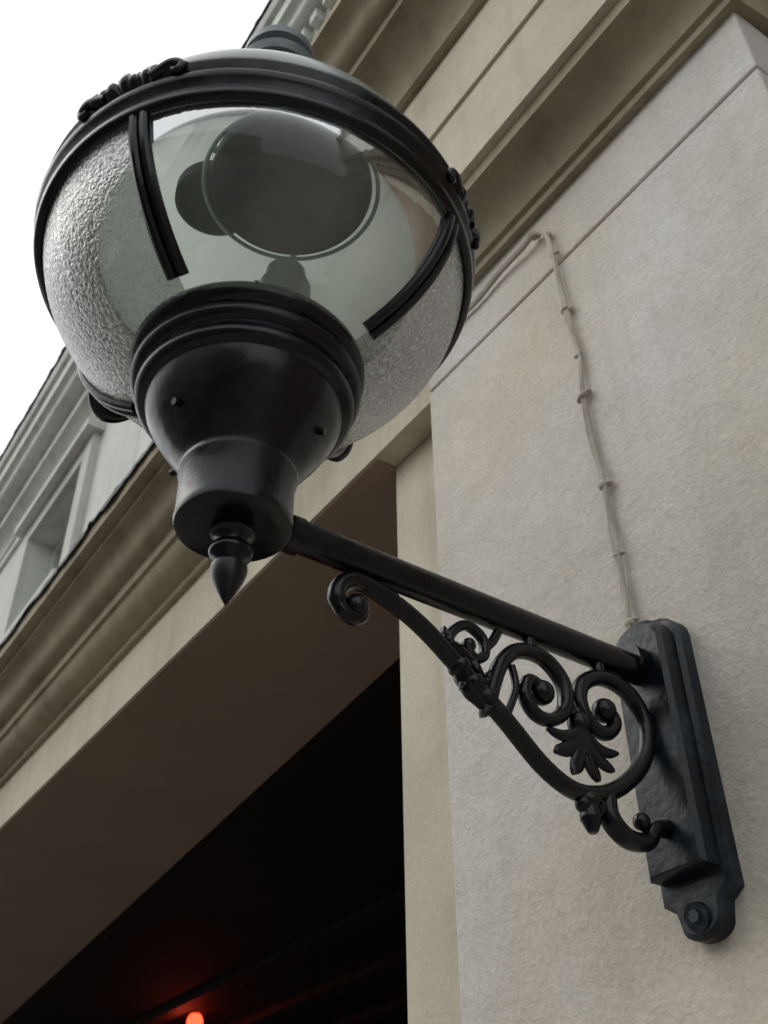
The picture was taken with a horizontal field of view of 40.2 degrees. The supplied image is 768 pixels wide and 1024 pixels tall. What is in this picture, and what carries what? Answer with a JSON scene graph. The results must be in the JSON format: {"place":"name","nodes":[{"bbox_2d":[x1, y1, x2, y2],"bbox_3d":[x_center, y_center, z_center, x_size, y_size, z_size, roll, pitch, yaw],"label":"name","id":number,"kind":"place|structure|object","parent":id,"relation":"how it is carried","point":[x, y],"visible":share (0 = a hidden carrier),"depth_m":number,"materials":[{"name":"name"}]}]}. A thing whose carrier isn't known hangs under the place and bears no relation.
{"place":"outdoors","nodes":[
{"label":"outdoors","id":0,"kind":"place"},
{"bbox_2d":[0,0,268,454],"label":"sky","id":1,"kind":"structure","parent":0,"point":[56,55],"materials":[{"name":"white"}]},
{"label":"pavement","id":2,"kind":"structure","parent":0,"visible":0},
{"bbox_2d":[1,658,407,1023],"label":"interior","id":3,"kind":"object","parent":2,"relation":"on","point":[306,839],"depth_m":4.85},
{"bbox_2d":[187,1013,202,1023],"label":"red hanging lamp","id":4,"kind":"object","parent":3,"relation":"hanging from","point":[194,1018],"visible":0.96,"depth_m":6.47,"materials":[{"name":"red"}]},
{"bbox_2d":[129,888,407,1023],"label":"interior beams","id":5,"kind":"structure","parent":3,"relation":"in","point":[364,918],"depth_m":5.77,"materials":[{"name":"brown wood"}]},
{"bbox_2d":[396,435,461,1023],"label":"pier margin","id":6,"kind":"object","parent":2,"relation":"on","point":[433,988],"visible":0.24,"depth_m":1.95,"materials":[{"name":"paint"}]},
{"bbox_2d":[429,12,767,1023],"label":"pilaster","id":7,"kind":"object","parent":2,"relation":"on","point":[653,218],"visible":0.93,"depth_m":1.63,"materials":[{"name":"beige paint"}]},
{"bbox_2d":[33,24,744,943],"bbox_3d":[0.006,-0.212,1.362,0.925,1.308,0.573,9,-39,-12],"label":"wall lamp","id":8,"kind":"object","parent":7,"relation":"attached to","point":[265,242],"visible":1,"depth_m":1.23,"materials":[{"name":"black metal"}]},
{"bbox_2d":[468,230,638,628],"bbox_3d":[0.223,-0.095,1.939,0.023,0.992,0.471,22,-44,-26],"label":"electric cable","id":9,"kind":"object","parent":7,"relation":"attached to","point":[604,483],"visible":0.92,"depth_m":1.79,"materials":[{"name":"beige plastic"}]},
{"bbox_2d":[421,0,767,339],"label":"bed moulding","id":10,"kind":"object","parent":7,"relation":"on","point":[624,63],"visible":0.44,"depth_m":2.06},
{"bbox_2d":[310,0,486,112],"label":"pier cornice","id":11,"kind":"structure","parent":10,"relation":"on","point":[394,52],"depth_m":2.73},
{"bbox_2d":[403,0,617,183],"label":"pier frieze","id":12,"kind":"object","parent":10,"relation":"on","point":[501,64],"visible":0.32,"depth_m":2.31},
{"bbox_3d":[-6.548,7.535,9.558,0.610,3.233,4.500,22,-44,-26],"label":"far pier","id":13,"kind":"object","parent":2,"relation":"on","visible":0},
{"bbox_2d":[0,459,399,1023],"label":"soffit","id":14,"kind":"structure","parent":13,"relation":"on","point":[270,669],"depth_m":3.71,"materials":[{"name":"beige paint"}]},
{"bbox_2d":[0,382,431,828],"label":"lintel fascia","id":15,"kind":"structure","parent":14,"relation":"on","point":[197,607],"depth_m":3.28,"materials":[{"name":"paint"}]},
{"bbox_2d":[0,444,211,787],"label":"cornice","id":16,"kind":"structure","parent":15,"relation":"on","point":[131,571],"depth_m":3.68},
{"bbox_2d":[0,399,151,629],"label":"wall","id":17,"kind":"structure","parent":16,"relation":"on","point":[123,446],"depth_m":5.13,"materials":[{"name":"paint"}]},
{"bbox_2d":[0,416,105,643],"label":"window surrounds","id":18,"kind":"object","parent":17,"relation":"attached to","point":[77,461],"visible":0.47,"depth_m":5.48,"materials":[{"name":"white paint"}]},
{"bbox_2d":[0,0,330,572],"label":"eaves cornice","id":19,"kind":"structure","parent":17,"relation":"on","point":[60,412],"depth_m":5.82,"materials":[{"name":"grey paint"}]},
{"bbox_2d":[0,0,271,459],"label":"eaves flashing","id":20,"kind":"object","parent":19,"relation":"on","point":[64,347],"visible":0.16,"depth_m":5.80,"materials":[{"name":"grey metal"}]},
{"bbox_2d":[300,0,336,42],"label":"dentils","id":21,"kind":"object","parent":19,"relation":"attached to","point":[317,18],"visible":0.19,"depth_m":3.93,"materials":[{"name":"paint"}]},
{"bbox_2d":[0,440,154,648],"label":"lead flashing","id":22,"kind":"object","parent":16,"relation":"attached to","point":[93,521],"visible":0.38,"depth_m":3.67,"materials":[{"name":"grey metal"}]}
]}

